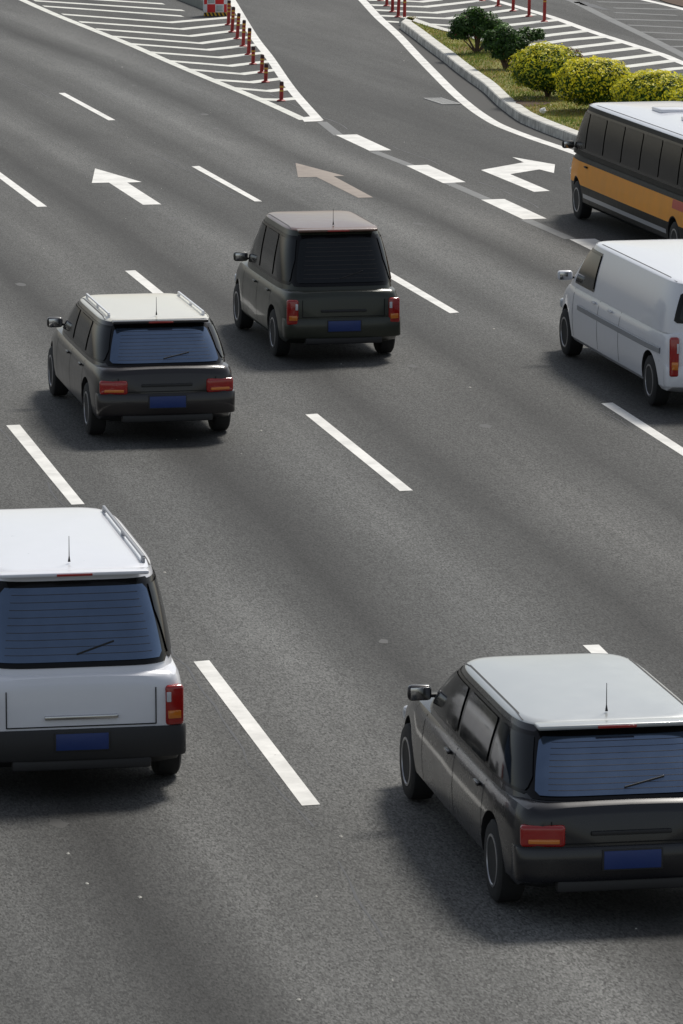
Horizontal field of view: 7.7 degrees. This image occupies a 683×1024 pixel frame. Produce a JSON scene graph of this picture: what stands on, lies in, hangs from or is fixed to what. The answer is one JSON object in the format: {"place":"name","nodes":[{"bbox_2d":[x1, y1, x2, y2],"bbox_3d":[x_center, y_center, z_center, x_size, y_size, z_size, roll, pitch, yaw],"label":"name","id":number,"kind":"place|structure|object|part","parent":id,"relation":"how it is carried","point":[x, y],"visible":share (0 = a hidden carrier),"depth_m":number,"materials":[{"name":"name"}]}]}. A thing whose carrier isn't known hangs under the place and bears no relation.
{"place":"outdoors","nodes":[
{"label":"outdoors","id":0,"kind":"place"},
{"bbox_2d":[0,0,682,1023],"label":"road","id":1,"kind":"structure","parent":0,"point":[322,560],"depth_m":55.84,"materials":[{"name":"grey asphalt"}]},
{"bbox_2d":[0,172,46,206],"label":"lane marking","id":2,"kind":"object","parent":1,"relation":"on","point":[22,192],"visible":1,"depth_m":89.00,"materials":[{"name":"paint"}]},
{"bbox_2d":[6,425,83,504],"bbox_3d":[-3.507,-0.580,59.487,0.171,0.001,5.959,-2,10,-10],"label":"lane marking","id":3,"kind":"object","parent":1,"relation":"on","point":[44,463],"visible":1,"depth_m":59.36,"materials":[{"name":"paint"}]},
{"bbox_2d":[59,93,113,119],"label":"lane marking","id":4,"kind":"object","parent":1,"relation":"on","point":[87,106],"visible":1,"depth_m":105.39,"materials":[{"name":"paint"}]},
{"bbox_2d":[0,505,185,774],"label":"people carrier","id":5,"kind":"object","parent":1,"relation":"on","point":[89,676],"visible":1,"depth_m":42.14,"materials":[{"name":"white paint"}]},
{"bbox_2d":[0,583,161,662],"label":"rear window","id":6,"kind":"structure","parent":5,"relation":"in","point":[8,602],"depth_m":42.16,"materials":[{"name":"blue glass"}]},
{"bbox_2d":[148,570,170,651],"bbox_3d":[-1.530,0.819,42.829,0.190,0.560,0.946,0,10,0],"label":"side window","id":7,"kind":"structure","parent":5,"relation":"in","point":[154,586],"depth_m":42.50,"materials":[{"name":"glass"}]},
{"bbox_2d":[92,168,159,204],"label":"arrow marking","id":8,"kind":"object","parent":1,"relation":"on","point":[117,181],"visible":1,"depth_m":90.32,"materials":[{"name":"paint"}]},
{"bbox_2d":[47,291,234,433],"bbox_3d":[-2.566,-2.072,63.261,1.967,1.665,5.063,-2,10,-11],"label":"estate car","id":9,"kind":"object","parent":1,"relation":"on","point":[143,357],"visible":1,"depth_m":61.13,"materials":[{"name":"grey paint"}]},
{"bbox_3d":[-3.362,-2.422,63.421,0.178,0.357,1.058,-2,10,-11],"label":"side window","id":10,"kind":"part","parent":9,"relation":"part of","materials":[{"name":"black glass"}]},
{"bbox_3d":[-3.187,-2.235,62.333,0.107,0.357,1.014,-2,10,-11],"label":"side window","id":11,"kind":"part","parent":9,"relation":"part of","materials":[{"name":"black glass"}]},
{"bbox_3d":[-2.953,-2.070,61.367,0.202,0.357,0.819,-4,11,-22],"label":"side window","id":12,"kind":"part","parent":9,"relation":"part of","materials":[{"name":"black glass"}]},
{"bbox_3d":[-2.159,-2.021,61.114,1.325,0.377,0.409,-2,10,-11],"label":"rear window","id":13,"kind":"part","parent":9,"relation":"part of","materials":[{"name":"blue glass"}]},
{"bbox_3d":[-1.516,-2.116,61.638,0.202,0.357,0.819,0,10,1],"label":"side window","id":14,"kind":"part","parent":9,"relation":"part of","materials":[{"name":"black glass"}]},
{"bbox_2d":[126,270,162,292],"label":"lane marking","id":15,"kind":"object","parent":1,"relation":"on","point":[143,281],"visible":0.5,"depth_m":76.42,"materials":[{"name":"paint"}]},
{"bbox_2d":[20,0,302,119],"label":"edge marking","id":16,"kind":"object","parent":1,"relation":"on","point":[273,105],"visible":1,"depth_m":116.21,"materials":[{"name":"paint"}]},
{"bbox_2d":[34,0,294,100],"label":"hatch marking","id":17,"kind":"object","parent":1,"relation":"on","point":[247,73],"visible":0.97,"depth_m":124.23,"materials":[{"name":"paint"}]},
{"bbox_2d":[180,0,202,8],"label":"concrete median","id":18,"kind":"object","parent":1,"relation":"on","point":[197,3],"visible":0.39,"depth_m":134.57,"materials":[{"name":"grey concrete"}]},
{"bbox_2d":[203,0,226,15],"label":"checkered barrier","id":19,"kind":"object","parent":1,"relation":"on","point":[214,7],"visible":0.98,"depth_m":131.02,"materials":[{"name":"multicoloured plastic"}]},
{"bbox_2d":[192,166,260,200],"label":"lane marking","id":20,"kind":"object","parent":1,"relation":"on","point":[219,179],"visible":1,"depth_m":90.49,"materials":[{"name":"paint"}]},
{"bbox_2d":[225,0,230,24],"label":"traffic bollard","id":21,"kind":"object","parent":1,"relation":"on","point":[228,10],"visible":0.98,"depth_m":127.88,"materials":[{"name":"red plastic"}]},
{"bbox_2d":[228,7,234,32],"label":"traffic bollard","id":22,"kind":"object","parent":1,"relation":"on","point":[232,20],"visible":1,"depth_m":125.53,"materials":[{"name":"red plastic"}]},
{"bbox_2d":[233,13,240,38],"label":"traffic bollard","id":23,"kind":"object","parent":1,"relation":"on","point":[238,25],"visible":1,"depth_m":123.36,"materials":[{"name":"red plastic"}]},
{"bbox_2d":[239,20,246,46],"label":"traffic bollard","id":24,"kind":"object","parent":1,"relation":"on","point":[243,33],"visible":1,"depth_m":121.08,"materials":[{"name":"red plastic"}]},
{"bbox_2d":[244,28,251,54],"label":"traffic bollard","id":25,"kind":"object","parent":1,"relation":"on","point":[249,42],"visible":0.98,"depth_m":118.57,"materials":[{"name":"red plastic"}]},
{"bbox_2d":[249,46,256,64],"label":"traffic bollard","id":26,"kind":"object","parent":1,"relation":"on","point":[253,55],"visible":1,"depth_m":115.93,"materials":[{"name":"red plastic"}]},
{"bbox_2d":[194,660,318,805],"bbox_3d":[-0.791,1.920,44.917,0.156,0.001,6.156,-2,10,-10],"label":"lane marking","id":27,"kind":"object","parent":1,"relation":"on","point":[291,779],"visible":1,"depth_m":44.61,"materials":[{"name":"paint"}]},
{"bbox_2d":[257,54,263,72],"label":"traffic bollard","id":28,"kind":"object","parent":1,"relation":"on","point":[261,63],"visible":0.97,"depth_m":113.61,"materials":[{"name":"red plastic"}]},
{"bbox_2d":[261,63,269,82],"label":"traffic bollard","id":29,"kind":"object","parent":1,"relation":"on","point":[265,80],"visible":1,"depth_m":111.17,"materials":[{"name":"red plastic"}]},
{"bbox_2d":[231,0,322,119],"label":"edge marking","id":30,"kind":"object","parent":1,"relation":"on","point":[304,104],"visible":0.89,"depth_m":114.97,"materials":[{"name":"paint"}]},
{"bbox_2d":[277,81,285,100],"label":"traffic bollard","id":31,"kind":"object","parent":1,"relation":"on","point":[281,90],"visible":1,"depth_m":106.59,"materials":[{"name":"red plastic"}]},
{"bbox_2d":[301,116,321,121],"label":"edge marking","id":32,"kind":"object","parent":1,"relation":"on","point":[307,119],"visible":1,"depth_m":102.48,"materials":[{"name":"paint"}]},
{"bbox_2d":[233,210,400,355],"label":"olive car","id":33,"kind":"object","parent":1,"relation":"on","point":[314,277],"visible":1,"depth_m":67.84,"materials":[{"name":"paint"}]},
{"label":"side window","id":34,"kind":"part","parent":33,"relation":"part of","materials":[{"name":"black glass"}]},
{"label":"side window","id":35,"kind":"part","parent":33,"relation":"part of","materials":[{"name":"black glass"}]},
{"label":"side window","id":36,"kind":"part","parent":33,"relation":"part of","materials":[{"name":"black glass"}]},
{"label":"rear window","id":37,"kind":"part","parent":33,"relation":"part of","materials":[{"name":"black glass"}]},
{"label":"side window","id":38,"kind":"part","parent":33,"relation":"part of","materials":[{"name":"black glass"}]},
{"bbox_2d":[11,112,647,1006],"bbox_3d":[-0.139,-3.711,77.716,25.719,0.013,87.819,-2,10,-11],"label":"road grit","id":39,"kind":"object","parent":1,"relation":"on","point":[165,572],"visible":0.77,"depth_m":40.84,"materials":[{"name":"grey gravel"}]},
{"bbox_2d":[296,163,370,197],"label":"arrow marking","id":40,"kind":"object","parent":1,"relation":"on","point":[308,171],"visible":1,"depth_m":91.42,"materials":[{"name":"paint"}]},
{"bbox_2d":[15,85,682,988],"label":"litter","id":41,"kind":"object","parent":1,"relation":"on","point":[59,823],"visible":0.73,"depth_m":48.88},
{"bbox_2d":[305,414,411,490],"bbox_3d":[0.177,-0.736,60.395,0.160,0.001,5.949,-2,10,-11],"label":"lane marking","id":42,"kind":"object","parent":1,"relation":"on","point":[363,456],"visible":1,"depth_m":60.24,"materials":[{"name":"paint"}]},
{"bbox_2d":[337,134,389,150],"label":"block marking","id":43,"kind":"object","parent":1,"relation":"on","point":[363,142],"visible":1,"depth_m":97.76,"materials":[{"name":"paint"}]},
{"bbox_2d":[389,0,395,11],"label":"traffic bollard","id":44,"kind":"object","parent":1,"relation":"on","point":[392,5],"visible":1,"depth_m":132.46,"materials":[{"name":"red plastic"}]},
{"bbox_2d":[253,87,538,207],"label":"road seam","id":45,"kind":"object","parent":1,"relation":"on","point":[397,148],"visible":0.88,"depth_m":96.15,"materials":[{"name":"grey asphalt"}]},
{"bbox_2d":[394,0,400,16],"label":"traffic bollard","id":46,"kind":"object","parent":1,"relation":"on","point":[398,8],"visible":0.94,"depth_m":130.63,"materials":[{"name":"red rubber"}]},
{"bbox_2d":[403,0,405,16],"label":"traffic bollard","id":47,"kind":"object","parent":1,"relation":"on","point":[404,8],"visible":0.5,"depth_m":128.74,"materials":[{"name":"red plastic"}]},
{"bbox_2d":[390,272,457,312],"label":"lane marking","id":48,"kind":"object","parent":1,"relation":"on","point":[416,290],"visible":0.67,"depth_m":75.00,"materials":[{"name":"paint"}]},
{"bbox_2d":[407,165,463,182],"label":"block marking","id":49,"kind":"object","parent":1,"relation":"on","point":[435,174],"visible":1,"depth_m":92.03,"materials":[{"name":"paint"}]},
{"bbox_2d":[423,98,459,104],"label":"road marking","id":50,"kind":"object","parent":1,"relation":"on","point":[442,101],"visible":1,"depth_m":106.43,"materials":[{"name":"paint"}]},
{"bbox_2d":[318,122,575,238],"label":"faded marking","id":51,"kind":"object","parent":1,"relation":"on","point":[331,129],"visible":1,"depth_m":89.50,"materials":[{"name":"paint"}]},
{"bbox_2d":[359,0,575,154],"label":"edge marking","id":52,"kind":"object","parent":1,"relation":"on","point":[430,69],"visible":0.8,"depth_m":110.91,"materials":[{"name":"paint"}]},
{"bbox_2d":[388,22,574,149],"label":"gutter","id":53,"kind":"object","parent":1,"relation":"on","point":[479,99],"visible":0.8,"depth_m":107.98,"materials":[{"name":"concrete"}]},
{"bbox_2d":[399,17,577,143],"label":"kerb","id":54,"kind":"structure","parent":1,"relation":"on","point":[496,94],"depth_m":109.23,"materials":[{"name":"concrete"}]},
{"bbox_2d":[509,0,515,10],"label":"traffic bollard","id":55,"kind":"object","parent":1,"relation":"on","point":[513,6],"visible":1,"depth_m":132.78,"materials":[{"name":"red rubber"}]},
{"bbox_2d":[483,199,546,218],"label":"block marking","id":56,"kind":"object","parent":1,"relation":"on","point":[513,208],"visible":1,"depth_m":86.16,"materials":[{"name":"paint"}]},
{"bbox_2d":[482,157,554,191],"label":"arrow marking","id":57,"kind":"object","parent":1,"relation":"on","point":[507,171],"visible":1,"depth_m":92.56,"materials":[{"name":"paint"}]},
{"bbox_2d":[369,0,682,73],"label":"hatch marking","id":58,"kind":"object","parent":1,"relation":"on","point":[597,44],"visible":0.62,"depth_m":125.83,"materials":[{"name":"paint"}]},
{"bbox_2d":[525,0,532,16],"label":"traffic bollard","id":59,"kind":"object","parent":1,"relation":"on","point":[529,10],"visible":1,"depth_m":130.84,"materials":[{"name":"red plastic"}]},
{"bbox_2d":[400,653,682,901],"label":"silver roofed car","id":60,"kind":"object","parent":1,"relation":"on","point":[561,773],"visible":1,"depth_m":38.39,"materials":[{"name":"black paint"}]},
{"bbox_3d":[0.904,1.481,40.646,0.182,0.350,1.108,-2,10,-10],"label":"side window","id":61,"kind":"part","parent":60,"relation":"part of","materials":[{"name":"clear glass"}]},
{"bbox_3d":[1.071,1.677,39.500,0.107,0.350,1.063,-2,10,-10],"label":"side window","id":62,"kind":"part","parent":60,"relation":"part of","materials":[{"name":"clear glass"}]},
{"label":"side window","id":63,"kind":"part","parent":60,"relation":"part of","materials":[{"name":"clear glass"}]},
{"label":"rear window","id":64,"kind":"part","parent":60,"relation":"part of","materials":[{"name":"blue glass"}]},
{"bbox_2d":[541,0,547,21],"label":"traffic bollard","id":65,"kind":"object","parent":1,"relation":"on","point":[544,11],"visible":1,"depth_m":129.04,"materials":[{"name":"red plastic"}]},
{"bbox_2d":[570,239,600,249],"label":"block marking","id":66,"kind":"object","parent":1,"relation":"on","point":[590,244],"visible":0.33,"depth_m":81.41,"materials":[{"name":"paint"}]},
{"bbox_2d":[491,0,682,64],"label":"edge marking","id":67,"kind":"object","parent":1,"relation":"on","point":[671,58],"visible":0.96,"depth_m":124.86,"materials":[{"name":"paint"}]},
{"bbox_2d":[583,645,607,653],"bbox_3d":[2.764,1.656,46.452,0.160,0.001,4.528,-2,10,-9],"label":"lane marking","id":68,"kind":"object","parent":1,"relation":"on","point":[595,648],"visible":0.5,"depth_m":48.45,"materials":[{"name":"paint"}]},
{"bbox_2d":[580,2,612,9],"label":"crack marking","id":69,"kind":"object","parent":1,"relation":"on","point":[591,5],"visible":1,"depth_m":134.91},
{"bbox_2d":[557,239,682,404],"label":"panel van","id":70,"kind":"object","parent":1,"relation":"on","point":[621,303],"visible":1,"depth_m":65.22,"materials":[{"name":"white paint"}]},
{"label":"side window","id":71,"kind":"part","parent":70,"relation":"part of","materials":[{"name":"grey glass"}]},
{"bbox_2d":[562,101,682,238],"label":"minibus","id":72,"kind":"object","parent":1,"relation":"on","point":[627,165],"visible":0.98,"depth_m":81.50,"materials":[{"name":"paint"}]},
{"bbox_2d":[575,112,589,148],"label":"side window","id":73,"kind":"structure","parent":72,"relation":"in","point":[581,136],"depth_m":84.29,"materials":[{"name":"black glass"}]},
{"bbox_2d":[586,115,606,155],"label":"side window","id":74,"kind":"structure","parent":72,"relation":"in","point":[597,126],"depth_m":83.39,"materials":[{"name":"black glass"}]},
{"bbox_2d":[603,121,624,162],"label":"side window","id":75,"kind":"structure","parent":72,"relation":"in","point":[615,132],"depth_m":82.28,"materials":[{"name":"black glass"}]},
{"bbox_2d":[621,128,642,169],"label":"side window","id":76,"kind":"structure","parent":72,"relation":"in","point":[633,139],"depth_m":81.16,"materials":[{"name":"black glass"}]},
{"bbox_2d":[640,135,661,176],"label":"side window","id":77,"kind":"structure","parent":72,"relation":"in","point":[651,149],"depth_m":80.04,"materials":[{"name":"black glass"}]},
{"bbox_2d":[659,142,681,184],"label":"side window","id":78,"kind":"structure","parent":72,"relation":"in","point":[671,153],"depth_m":78.91,"materials":[{"name":"black glass"}]},
{"bbox_2d":[679,156,682,186],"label":"side window","id":79,"kind":"structure","parent":72,"relation":"in","point":[681,168],"depth_m":78.24,"materials":[{"name":"black glass"}]},
{"bbox_2d":[567,0,682,57],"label":"faded marking","id":80,"kind":"object","parent":1,"relation":"on","point":[637,32],"visible":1,"depth_m":126.82,"materials":[{"name":"paint"}]},
{"bbox_2d":[596,1,682,46],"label":"faded marking","id":81,"kind":"object","parent":1,"relation":"on","point":[649,20],"visible":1,"depth_m":129.86,"materials":[{"name":"paint"}]},
{"bbox_2d":[601,402,682,455],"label":"lane marking","id":82,"kind":"object","parent":1,"relation":"on","point":[643,426],"visible":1,"depth_m":62.16,"materials":[{"name":"paint"}]},
{"bbox_2d":[643,0,682,9],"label":"edge marking","id":83,"kind":"object","parent":1,"relation":"on","point":[680,8],"visible":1,"depth_m":135.27,"materials":[{"name":"paint"}]},
{"bbox_2d":[408,16,608,130],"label":"lawn","id":84,"kind":"structure","parent":0,"point":[503,88],"depth_m":108.00,"materials":[{"name":"green plant"}]},
{"bbox_2d":[446,6,508,52],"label":"leafy shrub","id":85,"kind":"object","parent":84,"relation":"on","point":[475,23],"visible":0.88,"depth_m":116.67,"materials":[{"name":"green plant"}]},
{"bbox_2d":[479,24,545,68],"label":"leafy shrub","id":86,"kind":"object","parent":84,"relation":"on","point":[503,42],"visible":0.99,"depth_m":112.47,"materials":[{"name":"green plant"}]},
{"bbox_2d":[514,100,549,105],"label":"soil","id":87,"kind":"structure","parent":84,"relation":"on","point":[524,102],"depth_m":104.05,"materials":[{"name":"brown soil"}]},
{"bbox_2d":[506,40,585,97],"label":"round bush","id":88,"kind":"object","parent":84,"relation":"on","point":[539,67],"visible":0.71,"depth_m":104.81,"materials":[{"name":"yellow plant"}]},
{"bbox_2d":[552,55,631,105],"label":"round bush","id":89,"kind":"object","parent":84,"relation":"on","point":[598,78],"visible":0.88,"depth_m":101.83,"materials":[{"name":"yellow plant"}]},
{"bbox_2d":[609,69,682,101],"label":"round bush","id":90,"kind":"object","parent":84,"relation":"on","point":[647,85],"visible":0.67,"depth_m":99.14,"materials":[{"name":"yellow plant"}]},
{"bbox_2d":[669,88,682,101],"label":"round bush","id":91,"kind":"object","parent":84,"relation":"on","point":[675,94],"visible":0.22,"depth_m":95.91,"materials":[{"name":"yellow plant"}]},
{"bbox_2d":[662,0,682,5],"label":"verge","id":92,"kind":"structure","parent":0,"point":[678,2],"depth_m":135.80,"materials":[{"name":"beige concrete"}]}
]}

